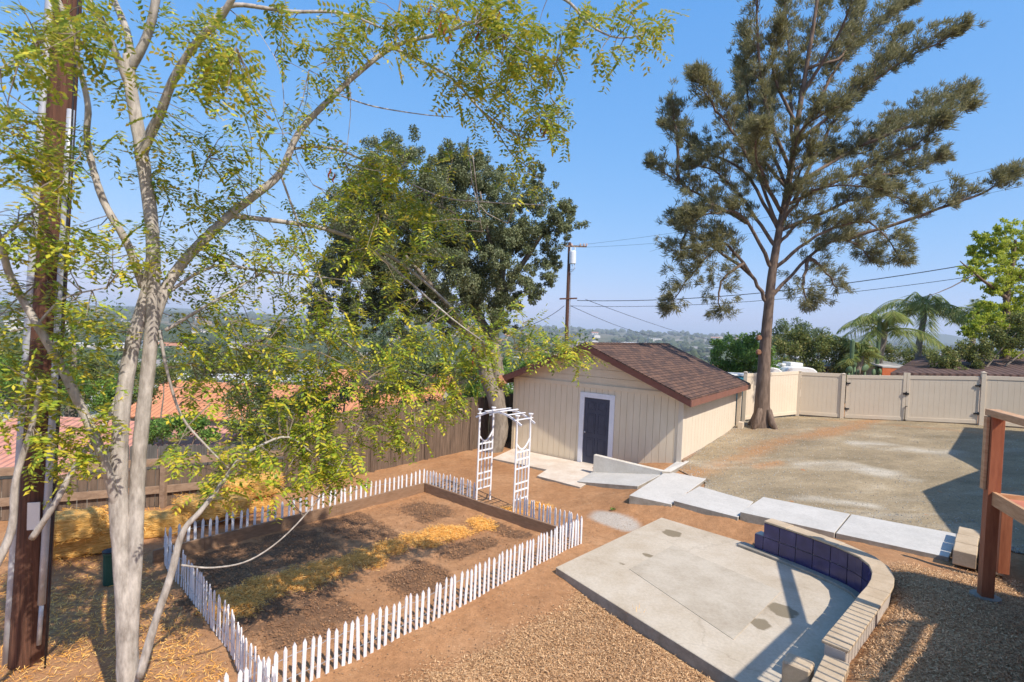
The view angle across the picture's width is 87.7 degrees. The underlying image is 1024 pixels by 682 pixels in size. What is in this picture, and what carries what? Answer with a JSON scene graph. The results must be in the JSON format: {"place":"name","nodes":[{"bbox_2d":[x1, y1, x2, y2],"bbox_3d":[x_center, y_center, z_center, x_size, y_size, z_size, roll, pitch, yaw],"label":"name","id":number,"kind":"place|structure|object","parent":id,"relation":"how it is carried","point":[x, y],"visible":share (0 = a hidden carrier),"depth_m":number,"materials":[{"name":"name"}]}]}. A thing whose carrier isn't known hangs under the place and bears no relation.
{"place":"outdoors","nodes":[
{"label":"outdoors","id":0,"kind":"place"},
{"bbox_2d":[3,302,231,313],"bbox_3d":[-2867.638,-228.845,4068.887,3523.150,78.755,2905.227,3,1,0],"label":"hills","id":1,"kind":"structure","parent":0,"point":[178,309],"depth_m":4126.69,"materials":[{"name":"grey"}]},
{"bbox_2d":[0,308,1023,681],"bbox_3d":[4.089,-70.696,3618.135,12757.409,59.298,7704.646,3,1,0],"label":"ground","id":2,"kind":"structure","parent":0,"point":[506,608],"depth_m":7.78,"materials":[{"name":"brown soil"}]},
{"bbox_2d":[0,320,20,350],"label":"valley tree","id":3,"kind":"object","parent":2,"relation":"on","point":[3,347],"visible":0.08,"depth_m":47.13,"materials":[{"name":"green plant"}]},
{"bbox_2d":[3,321,69,331],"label":"valley house","id":4,"kind":"structure","parent":2,"relation":"on","point":[14,327],"depth_m":698.78,"materials":[{"name":"white glass"}]},
{"bbox_2d":[2,0,81,670],"bbox_3d":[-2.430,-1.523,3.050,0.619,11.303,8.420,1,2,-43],"label":"utility pole","id":5,"kind":"object","parent":2,"relation":"on","point":[27,614],"visible":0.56,"depth_m":5.88,"materials":[{"name":"brown wood"}]},
{"bbox_2d":[1,338,84,408],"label":"valley tree","id":6,"kind":"object","parent":2,"relation":"on","point":[21,355],"depth_m":40.97,"materials":[{"name":"green plant"}]},
{"bbox_2d":[0,336,86,415],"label":"valley tree","id":7,"kind":"object","parent":2,"relation":"on","point":[5,353],"visible":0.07,"depth_m":40.13,"materials":[{"name":"green plant"}]},
{"bbox_2d":[4,290,130,417],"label":"valley tree","id":8,"kind":"object","parent":2,"relation":"on","point":[73,414],"visible":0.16,"depth_m":42.04,"materials":[{"name":"green plant"}]},
{"bbox_2d":[0,353,137,418],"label":"leafy tree","id":9,"kind":"object","parent":2,"relation":"on","point":[100,400],"visible":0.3,"depth_m":26.02,"materials":[{"name":"green plant"}]},
{"bbox_2d":[0,385,155,421],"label":"valley house","id":10,"kind":"structure","parent":2,"relation":"on","point":[5,411],"depth_m":62.94,"materials":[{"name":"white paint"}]},
{"bbox_2d":[64,370,95,416],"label":"valley tree","id":11,"kind":"object","parent":2,"relation":"on","point":[67,413],"visible":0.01,"depth_m":40.28,"materials":[{"name":"green plant"}]},
{"bbox_2d":[52,520,110,559],"bbox_3d":[-7.158,3.293,8.779,1.377,0.626,0.730,-2,3,-26],"label":"straw bale","id":12,"kind":"object","parent":2,"relation":"on","point":[97,545],"visible":0.23,"depth_m":8.62},
{"bbox_2d":[53,504,108,546],"bbox_3d":[-7.076,2.956,8.523,1.134,0.593,0.731,-1,3,-26],"label":"straw bale","id":13,"kind":"object","parent":12,"relation":"on","point":[70,525],"visible":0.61,"depth_m":8.42},
{"bbox_2d":[76,342,124,348],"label":"valley house","id":14,"kind":"structure","parent":2,"relation":"on","point":[79,343],"depth_m":440.76,"materials":[{"name":"white glass"}]},
{"bbox_2d":[102,548,113,585],"bbox_3d":[-5.938,3.331,7.884,0.210,0.510,0.210,3,1,0],"label":"garden bin","id":15,"kind":"object","parent":2,"relation":"on","point":[107,568],"visible":0.62,"depth_m":7.81,"materials":[{"name":"green plastic"}]},
{"bbox_2d":[0,553,229,681],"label":"straw litter","id":16,"kind":"object","parent":2,"relation":"on","point":[107,604],"visible":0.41,"depth_m":6.54,"materials":[{"name":"plant"}]},
{"bbox_2d":[93,352,156,402],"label":"valley tree","id":17,"kind":"object","parent":2,"relation":"on","point":[113,363],"visible":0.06,"depth_m":55.79,"materials":[{"name":"green plant"}]},
{"bbox_2d":[79,352,180,420],"bbox_3d":[-19.820,3.726,27.360,5.292,6.362,2.203,3,1,0],"label":"leafy tree","id":18,"kind":"object","parent":2,"relation":"on","point":[155,390],"visible":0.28,"depth_m":27.42,"materials":[{"name":"green plant"}]},
{"bbox_2d":[0,415,274,508],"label":"tiled house","id":19,"kind":"structure","parent":2,"relation":"on","point":[6,460],"depth_m":20.59,"materials":[{"name":"beige paint"}]},
{"bbox_2d":[0,450,283,520],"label":"rail fence","id":20,"kind":"object","parent":2,"relation":"on","point":[162,492],"visible":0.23,"depth_m":10.93,"materials":[{"name":"brown wood"}]},
{"bbox_2d":[114,337,182,393],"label":"valley tree","id":21,"kind":"object","parent":2,"relation":"on","point":[158,356],"visible":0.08,"depth_m":44.77,"materials":[{"name":"green plant"}]},
{"bbox_2d":[107,506,191,538],"bbox_3d":[-6.603,3.329,9.642,1.526,0.612,0.730,3,1,-29],"label":"straw bale","id":22,"kind":"object","parent":2,"relation":"on","point":[157,523],"visible":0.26,"depth_m":9.58},
{"bbox_2d":[148,412,221,445],"bbox_3d":[-12.472,4.779,20.038,3.281,4.350,1.712,3,1,0],"label":"flowering shrub","id":23,"kind":"object","parent":2,"relation":"on","point":[162,428],"visible":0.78,"depth_m":19.78,"materials":[{"name":"green plant"}]},
{"bbox_2d":[155,362,215,386],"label":"valley tree","id":24,"kind":"object","parent":2,"relation":"on","point":[185,376],"visible":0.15,"depth_m":45.15,"materials":[{"name":"green plant"}]},
{"bbox_2d":[89,443,309,502],"bbox_3d":[-8.693,3.865,15.376,6.111,1.826,0.257,2,1,-15],"label":"neighbour fence","id":25,"kind":"object","parent":2,"relation":"on","point":[154,451],"visible":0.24,"depth_m":15.12,"materials":[{"name":"brown wood"}]},
{"bbox_2d":[169,489,253,523],"bbox_3d":[-5.714,3.158,10.206,1.472,0.591,0.737,5,0,-30],"label":"straw bale","id":26,"kind":"object","parent":2,"relation":"on","point":[218,510],"visible":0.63,"depth_m":10.02},
{"bbox_2d":[163,528,276,681],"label":"picket fence","id":27,"kind":"object","parent":2,"relation":"on","point":[194,593],"visible":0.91,"depth_m":6.69,"materials":[{"name":"paint"}]},
{"bbox_2d":[130,381,311,426],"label":"tiled house","id":28,"kind":"structure","parent":2,"relation":"on","point":[169,407],"depth_m":36.40,"materials":[{"name":"orange tile"}]},
{"bbox_2d":[173,373,290,381],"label":"valley house","id":29,"kind":"structure","parent":2,"relation":"on","point":[220,378],"depth_m":193.36,"materials":[{"name":"white glass"}]},
{"bbox_2d":[228,341,253,348],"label":"valley house","id":30,"kind":"structure","parent":2,"relation":"on","point":[233,342],"depth_m":476.93,"materials":[{"name":"white glass"}]},
{"bbox_2d":[187,343,300,381],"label":"leafy tree","id":31,"kind":"object","parent":2,"relation":"on","point":[221,371],"visible":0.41,"depth_m":44.76,"materials":[{"name":"green plant"}]},
{"bbox_2d":[224,348,281,383],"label":"valley tree","id":32,"kind":"object","parent":2,"relation":"on","point":[253,374],"visible":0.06,"depth_m":46.03,"materials":[{"name":"green plant"}]},
{"bbox_2d":[249,495,278,513],"bbox_3d":[-5.584,3.333,10.948,1.428,0.619,0.713,0,2,-34],"label":"straw bale","id":33,"kind":"object","parent":2,"relation":"on","point":[264,503],"visible":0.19,"depth_m":10.96},
{"bbox_2d":[222,471,285,498],"bbox_3d":[-5.317,2.995,11.032,1.230,0.610,0.742,-3,4,-35],"label":"straw bale","id":34,"kind":"object","parent":33,"relation":"on","point":[255,485],"visible":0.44,"depth_m":10.86},
{"bbox_2d":[220,374,308,444],"bbox_3d":[-9.014,3.619,19.356,3.321,4.798,1.846,3,1,0],"label":"dark shrub","id":35,"kind":"object","parent":2,"relation":"on","point":[270,419],"visible":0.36,"depth_m":19.19,"materials":[{"name":"green plant"}]},
{"bbox_2d":[168,469,424,544],"bbox_3d":[-3.892,3.334,10.862,0.078,0.552,5.466,4,2,40],"label":"picket fence","id":36,"kind":"object","parent":2,"relation":"on","point":[232,520],"visible":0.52,"depth_m":10.22,"materials":[{"name":"paint"}]},
{"bbox_2d":[85,500,539,679],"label":"soil clods","id":37,"kind":"object","parent":2,"relation":"on","point":[282,622],"visible":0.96,"depth_m":8.48,"materials":[{"name":"brown soil"}]},
{"bbox_2d":[269,373,384,425],"bbox_3d":[-7.091,3.274,19.910,4.601,4.280,1.775,3,1,0],"label":"leafy shrub","id":38,"kind":"object","parent":2,"relation":"on","point":[341,396],"visible":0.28,"depth_m":19.81,"materials":[{"name":"green plant"}]},
{"bbox_2d":[0,0,691,681],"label":"locust tree","id":39,"kind":"object","parent":2,"relation":"on","point":[126,522],"visible":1,"depth_m":5.17,"materials":[{"name":"green plant"}]},
{"bbox_2d":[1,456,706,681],"bbox_3d":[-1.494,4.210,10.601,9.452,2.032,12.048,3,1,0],"label":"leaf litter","id":40,"kind":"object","parent":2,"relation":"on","point":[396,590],"visible":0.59,"depth_m":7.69,"materials":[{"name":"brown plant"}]},
{"bbox_2d":[152,483,561,564],"bbox_3d":[-2.380,3.600,9.382,4.054,0.279,5.652,4,2,40],"label":"edging","id":41,"kind":"object","parent":2,"relation":"on","point":[195,546],"visible":0.88,"depth_m":10.72,"materials":[{"name":"brown wood"}]},
{"bbox_2d":[330,320,403,371],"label":"valley tree","id":42,"kind":"object","parent":2,"relation":"on","point":[361,348],"visible":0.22,"depth_m":47.85,"materials":[{"name":"green plant"}]},
{"bbox_2d":[192,501,552,624],"bbox_3d":[-1.841,3.714,9.783,1.277,0.180,7.422,4,2,42],"label":"loose straw","id":43,"kind":"object","parent":2,"relation":"on","point":[365,557],"visible":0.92,"depth_m":8.62,"materials":[{"name":"yellow plant"}]},
{"bbox_2d":[284,369,461,450],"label":"tiled house","id":44,"kind":"structure","parent":2,"relation":"on","point":[349,406],"depth_m":30.08,"materials":[{"name":"orange tile"}]},
{"bbox_2d":[282,393,512,494],"bbox_3d":[-2.543,2.718,15.750,0.310,1.857,8.950,3,2,37],"label":"board fence","id":45,"kind":"object","parent":2,"relation":"on","point":[460,437],"visible":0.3,"depth_m":15.62,"materials":[{"name":"brown wood"}]},
{"bbox_2d":[218,517,582,681],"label":"picket fence","id":46,"kind":"object","parent":2,"relation":"on","point":[327,640],"visible":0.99,"depth_m":6.96,"materials":[{"name":"paint"}]},
{"bbox_2d":[356,317,454,395],"bbox_3d":[-6.101,2.987,30.263,5.676,8.766,2.608,3,1,0],"label":"slender tree","id":47,"kind":"object","parent":2,"relation":"on","point":[426,368],"visible":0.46,"depth_m":29.89,"materials":[{"name":"green plant"}]},
{"bbox_2d":[382,396,443,439],"bbox_3d":[-3.825,3.694,21.281,2.948,3.141,1.360,3,1,0],"label":"leafy shrub","id":48,"kind":"object","parent":2,"relation":"on","point":[428,399],"visible":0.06,"depth_m":21.12,"materials":[{"name":"green plant"}]},
{"bbox_2d":[407,340,479,397],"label":"valley tree","id":49,"kind":"object","parent":2,"relation":"on","point":[437,357],"visible":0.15,"depth_m":49.15,"materials":[{"name":"green plant"}]},
{"bbox_2d":[298,124,590,452],"bbox_3d":[-2.545,-1.782,17.894,8.362,10.896,6.563,2,1,-28],"label":"oak tree","id":50,"kind":"object","parent":2,"relation":"on","point":[502,241],"visible":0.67,"depth_m":16.97,"materials":[{"name":"green plant"}]},
{"bbox_2d":[426,470,474,498],"bbox_3d":[-1.470,3.410,12.555,1.493,0.553,0.054,3,2,33],"label":"picket fence","id":51,"kind":"object","parent":2,"relation":"on","point":[461,482],"visible":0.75,"depth_m":12.48,"materials":[{"name":"paint"}]},
{"bbox_2d":[458,353,546,398],"bbox_3d":[-0.356,2.516,22.543,3.950,4.176,2.107,2,1,-17],"label":"leafy shrub","id":52,"kind":"object","parent":2,"relation":"on","point":[506,370],"visible":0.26,"depth_m":22.41,"materials":[{"name":"green plant"}]},
{"bbox_2d":[475,407,534,511],"bbox_3d":[-0.198,2.649,11.914,1.349,2.251,0.620,4,2,40],"label":"garden arbor","id":53,"kind":"object","parent":2,"relation":"on","point":[500,411],"visible":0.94,"depth_m":11.76,"materials":[{"name":"white paint"}]},
{"bbox_2d":[0,303,1023,383],"bbox_3d":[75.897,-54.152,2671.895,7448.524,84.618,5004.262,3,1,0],"label":"woods","id":54,"kind":"object","parent":2,"relation":"on","point":[631,336],"visible":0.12,"depth_m":1113.52,"materials":[{"name":"green plant"}]},
{"bbox_2d":[505,326,560,369],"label":"valley tree","id":55,"kind":"object","parent":2,"relation":"on","point":[524,338],"visible":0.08,"depth_m":58.42,"materials":[{"name":"green plant"}]},
{"bbox_2d":[515,494,581,539],"bbox_3d":[0.699,3.543,10.744,1.778,0.560,0.058,4,2,45],"label":"picket fence","id":56,"kind":"object","parent":2,"relation":"on","point":[569,517],"visible":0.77,"depth_m":10.75,"materials":[{"name":"paint"}]},
{"bbox_2d":[533,329,598,355],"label":"valley tree","id":57,"kind":"object","parent":2,"relation":"on","point":[551,341],"visible":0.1,"depth_m":52.04,"materials":[{"name":"green plant"}]},
{"bbox_2d":[559,242,587,338],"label":"utility pole","id":58,"kind":"object","parent":2,"relation":"on","point":[571,258],"visible":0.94,"depth_m":57.68,"materials":[{"name":"brown wood"}]},
{"bbox_2d":[577,264,967,300],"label":"power line","id":59,"kind":"object","parent":58,"relation":"attached to","point":[758,293],"visible":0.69,"depth_m":48.11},
{"bbox_2d":[591,268,1023,306],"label":"power line","id":60,"kind":"object","parent":58,"relation":"attached to","point":[774,299],"visible":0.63,"depth_m":47.62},
{"bbox_2d":[502,342,750,464],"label":"shed","id":61,"kind":"structure","parent":2,"relation":"on","point":[636,403],"depth_m":16.11,"materials":[{"name":"beige paint"}]},
{"bbox_2d":[582,397,609,463],"bbox_3d":[2.511,2.713,15.982,0.830,1.975,0.120,3,2,35],"label":"door","id":62,"kind":"structure","parent":61,"relation":"in","point":[596,413],"depth_m":16.01,"materials":[{"name":"wood"}]},
{"bbox_2d":[662,461,688,473],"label":"corner curb","id":63,"kind":"structure","parent":2,"relation":"on","point":[675,467],"depth_m":14.12,"materials":[{"name":"concrete"}]},
{"bbox_2d":[556,518,854,681],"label":"patio pad","id":64,"kind":"object","parent":2,"relation":"on","point":[718,608],"visible":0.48,"depth_m":7.96,"materials":[{"name":"concrete"}]},
{"bbox_2d":[390,560,1023,681],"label":"wood chips","id":65,"kind":"object","parent":2,"relation":"on","point":[1017,611],"visible":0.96,"depth_m":6.45,"materials":[{"name":"brown wood"}]},
{"bbox_2d":[728,372,743,416],"bbox_3d":[9.085,2.266,21.648,1.350,1.920,0.900,3,1,0],"label":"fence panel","id":66,"kind":"object","parent":2,"relation":"on","point":[740,375],"visible":0.1,"depth_m":21.25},
{"bbox_2d":[741,371,747,421],"bbox_3d":[8.714,2.154,19.995,0.150,2.050,0.150,3,1,27],"label":"fence post","id":67,"kind":"object","parent":2,"relation":"on","point":[744,400],"visible":0.71,"depth_m":19.94,"materials":[{"name":"beige plastic"}]},
{"bbox_2d":[745,371,798,419],"bbox_3d":[10.089,2.082,20.723,3.105,1.840,0.064,2,1,-28],"label":"vinyl fence panel","id":68,"kind":"object","parent":67,"relation":"attached to","point":[783,392],"visible":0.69,"depth_m":20.92,"materials":[{"name":"beige plastic"}]},
{"bbox_2d":[709,330,781,372],"bbox_3d":[10.891,1.367,25.008,3.178,3.842,2.842,3,2,33],"label":"citrus shrub","id":69,"kind":"object","parent":2,"relation":"on","point":[744,351],"visible":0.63,"depth_m":24.72,"materials":[{"name":"green plant"}]},
{"bbox_2d":[775,361,816,390],"bbox_3d":[13.136,2.006,25.129,1.609,2.014,2.220,3,1,7],"label":"camper","id":70,"kind":"object","parent":2,"relation":"on","point":[790,366],"visible":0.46,"depth_m":24.34,"materials":[{"name":"white metal"}]},
{"bbox_2d":[781,653,814,681],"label":"brick pillar","id":71,"kind":"structure","parent":2,"relation":"on","point":[795,668],"depth_m":5.62,"materials":[{"name":"stone"}]},
{"bbox_2d":[795,370,801,415],"bbox_3d":[11.536,2.183,21.494,0.150,2.010,0.150,3,1,27],"label":"fence post","id":72,"kind":"object","parent":2,"relation":"on","point":[798,394],"visible":0.71,"depth_m":21.43,"materials":[{"name":"beige plastic"}]},
{"bbox_2d":[771,317,833,360],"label":"leafy tree","id":73,"kind":"object","parent":2,"relation":"on","point":[805,325],"visible":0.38,"depth_m":41.77,"materials":[{"name":"green plant"}]},
{"bbox_2d":[737,518,893,662],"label":"seat wall","id":74,"kind":"structure","parent":2,"relation":"on","point":[864,580],"depth_m":8.41,"materials":[{"name":"tile"}]},
{"bbox_2d":[771,325,865,381],"bbox_3d":[15.448,1.252,27.134,5.008,4.108,2.707,3,1,0],"label":"leafy shrub","id":75,"kind":"object","parent":2,"relation":"on","point":[823,345],"visible":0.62,"depth_m":26.91,"materials":[{"name":"green plant"}]},
{"bbox_2d":[793,356,845,398],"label":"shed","id":76,"kind":"structure","parent":2,"relation":"on","point":[827,366],"depth_m":27.90,"materials":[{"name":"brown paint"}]},
{"bbox_2d":[811,655,849,681],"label":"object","id":77,"kind":"structure","parent":2,"relation":"on","point":[830,669],"depth_m":5.50,"materials":[{"name":"stone"}]},
{"bbox_2d":[641,0,1023,428],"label":"feathery tree","id":78,"kind":"object","parent":2,"relation":"on","point":[752,126],"visible":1,"depth_m":18.60,"materials":[{"name":"green plant"}]},
{"bbox_2d":[839,373,845,417],"bbox_3d":[12.881,2.228,20.780,0.150,1.970,0.150,3,1,27],"label":"fence post","id":79,"kind":"object","parent":2,"relation":"on","point":[843,384],"visible":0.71,"depth_m":20.73,"materials":[{"name":"beige plastic"}]},
{"bbox_2d":[799,372,841,416],"bbox_3d":[12.213,2.111,21.135,1.383,1.750,0.065,3,1,28],"label":"vinyl fence panel","id":80,"kind":"object","parent":79,"relation":"attached to","point":[820,394],"visible":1,"depth_m":21.11,"materials":[{"name":"beige plastic"}]},
{"bbox_2d":[844,375,903,419],"bbox_3d":[13.719,2.135,20.313,1.967,1.789,0.103,3,1,28],"label":"gate leaf","id":81,"kind":"object","parent":79,"relation":"attached to","point":[873,396],"visible":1,"depth_m":20.28,"materials":[{"name":"beige plastic"}]},
{"bbox_2d":[807,335,885,361],"bbox_3d":[17.555,1.543,27.786,4.010,3.681,3.610,3,1,21],"label":"palm tree","id":82,"kind":"object","parent":2,"relation":"on","point":[845,347],"visible":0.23,"depth_m":27.11,"materials":[{"name":"green plant"}]},
{"bbox_2d":[836,342,885,372],"bbox_3d":[15.557,1.647,24.184,2.422,3.243,1.861,2,1,-26],"label":"palm tree","id":83,"kind":"object","parent":2,"relation":"on","point":[859,359],"visible":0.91,"depth_m":23.88,"materials":[{"name":"green plant"}]},
{"bbox_2d":[846,362,881,374],"bbox_3d":[15.338,1.581,23.177,1.582,1.320,0.591,3,1,8],"label":"prickly pear","id":84,"kind":"object","parent":2,"relation":"on","point":[864,368],"visible":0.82,"depth_m":23.18,"materials":[{"name":"green plant"}]},
{"bbox_2d":[860,357,902,374],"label":"shed","id":85,"kind":"structure","parent":2,"relation":"on","point":[886,367],"depth_m":25.48,"materials":[{"name":"orange paint"}]},
{"bbox_2d":[836,310,958,364],"bbox_3d":[18.110,0.941,25.854,5.020,4.873,5.054,2,2,-37],"label":"palm tree","id":86,"kind":"object","parent":2,"relation":"on","point":[892,318],"visible":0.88,"depth_m":25.69,"materials":[{"name":"green plant"}]},
{"bbox_2d":[866,341,937,365],"bbox_3d":[29.090,2.638,40.073,5.557,5.277,1.848,3,1,0],"label":"leafy shrub","id":87,"kind":"object","parent":2,"relation":"on","point":[889,351],"visible":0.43,"depth_m":39.82,"materials":[{"name":"green plant"}]},
{"bbox_2d":[855,292,996,357],"bbox_3d":[22.320,0.524,28.860,5.569,6.314,6.193,3,1,0],"label":"palm tree","id":88,"kind":"object","parent":2,"relation":"on","point":[922,308],"visible":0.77,"depth_m":28.57,"materials":[{"name":"green plant"}]},
{"bbox_2d":[890,351,1023,411],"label":"neighbour house","id":89,"kind":"structure","parent":2,"relation":"on","point":[918,366],"depth_m":23.61,"materials":[{"name":"beige paint"}]},
{"bbox_2d":[945,298,996,344],"bbox_3d":[29.417,0.996,33.881,3.062,7.464,2.951,3,1,16],"label":"palm tree","id":90,"kind":"object","parent":2,"relation":"on","point":[973,304],"visible":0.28,"depth_m":33.93,"materials":[{"name":"green plant"}]},
{"bbox_2d":[926,310,1023,376],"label":"vine shrub","id":91,"kind":"object","parent":2,"relation":"on","point":[999,338],"visible":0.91,"depth_m":23.95,"materials":[{"name":"green plant"}]},
{"bbox_2d":[928,217,1023,358],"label":"lime tree","id":92,"kind":"object","parent":2,"relation":"on","point":[1003,287],"visible":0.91,"depth_m":25.60,"materials":[{"name":"green plant"}]},
{"bbox_2d":[978,371,986,425],"bbox_3d":[16.586,2.104,18.814,0.150,2.070,0.150,3,1,27],"label":"fence post","id":93,"kind":"object","parent":2,"relation":"on","point":[982,398],"visible":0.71,"depth_m":18.76,"materials":[{"name":"beige plastic"}]},
{"bbox_2d":[907,376,980,423],"bbox_3d":[15.641,2.107,19.293,2.176,1.799,0.103,3,1,28],"label":"gate leaf","id":94,"kind":"object","parent":93,"relation":"attached to","point":[953,399],"visible":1,"depth_m":19.29,"materials":[{"name":"beige plastic"}]},
{"bbox_2d":[901,373,909,420],"bbox_3d":[14.635,2.101,19.827,0.198,1.840,0.110,3,1,28],"label":"fence post","id":95,"kind":"object","parent":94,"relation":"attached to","point":[905,396],"visible":0.93,"depth_m":19.81,"materials":[{"name":"beige plastic"}]},
{"bbox_2d":[984,376,1023,426],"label":"vinyl fence panel","id":96,"kind":"object","parent":93,"relation":"attached to","point":[1004,393],"visible":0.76,"depth_m":18.50,"materials":[{"name":"beige plastic"}]},
{"bbox_2d":[969,409,1023,604],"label":"wooden railing","id":97,"kind":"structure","parent":2,"relation":"on","point":[1001,511],"depth_m":7.20,"materials":[{"name":"wood"}]},
{"bbox_2d":[0,0,1023,339],"label":"sky","id":98,"kind":"structure","parent":0,"point":[605,175],"materials":[{"name":"blue"}]},
{"bbox_2d":[493,448,955,561],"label":"path","id":99,"kind":"structure","parent":0,"point":[668,489],"depth_m":11.33,"materials":[{"name":"concrete"}]},
{"bbox_2d":[593,454,662,474],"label":"ramp wall","id":100,"kind":"structure","parent":99,"relation":"on","point":[603,464],"depth_m":14.47,"materials":[{"name":"concrete"}]},
{"bbox_2d":[952,542,977,568],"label":"step block","id":101,"kind":"structure","parent":99,"relation":"on","point":[965,555],"depth_m":8.65,"materials":[{"name":"concrete"}]},
{"bbox_2d":[955,534,978,546],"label":"step block","id":102,"kind":"structure","parent":99,"relation":"on","point":[968,540],"depth_m":9.16,"materials":[{"name":"concrete"}]},
{"bbox_2d":[957,526,979,550],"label":"step block","id":103,"kind":"structure","parent":99,"relation":"on","point":[969,532],"depth_m":9.53,"materials":[{"name":"concrete"}]},
{"bbox_2d":[679,416,1023,553],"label":"driveway","id":104,"kind":"structure","parent":0,"point":[942,458],"depth_m":14.06,"materials":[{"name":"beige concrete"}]},
{"bbox_2d":[849,339,854,374],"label":"column cactus","id":105,"kind":"object","parent":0,"point":[852,344],"depth_m":23.54,"materials":[{"name":"green plant"}]},
{"bbox_2d":[875,315,881,374],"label":"column cactus","id":106,"kind":"object","parent":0,"point":[879,325],"depth_m":25.54,"materials":[{"name":"green plant"}]},
{"bbox_2d":[811,334,1020,345],"bbox_3d":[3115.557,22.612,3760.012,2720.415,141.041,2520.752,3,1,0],"label":"hills","id":107,"kind":"structure","parent":0,"point":[946,338],"depth_m":3645.95,"materials":[{"name":"grey"}]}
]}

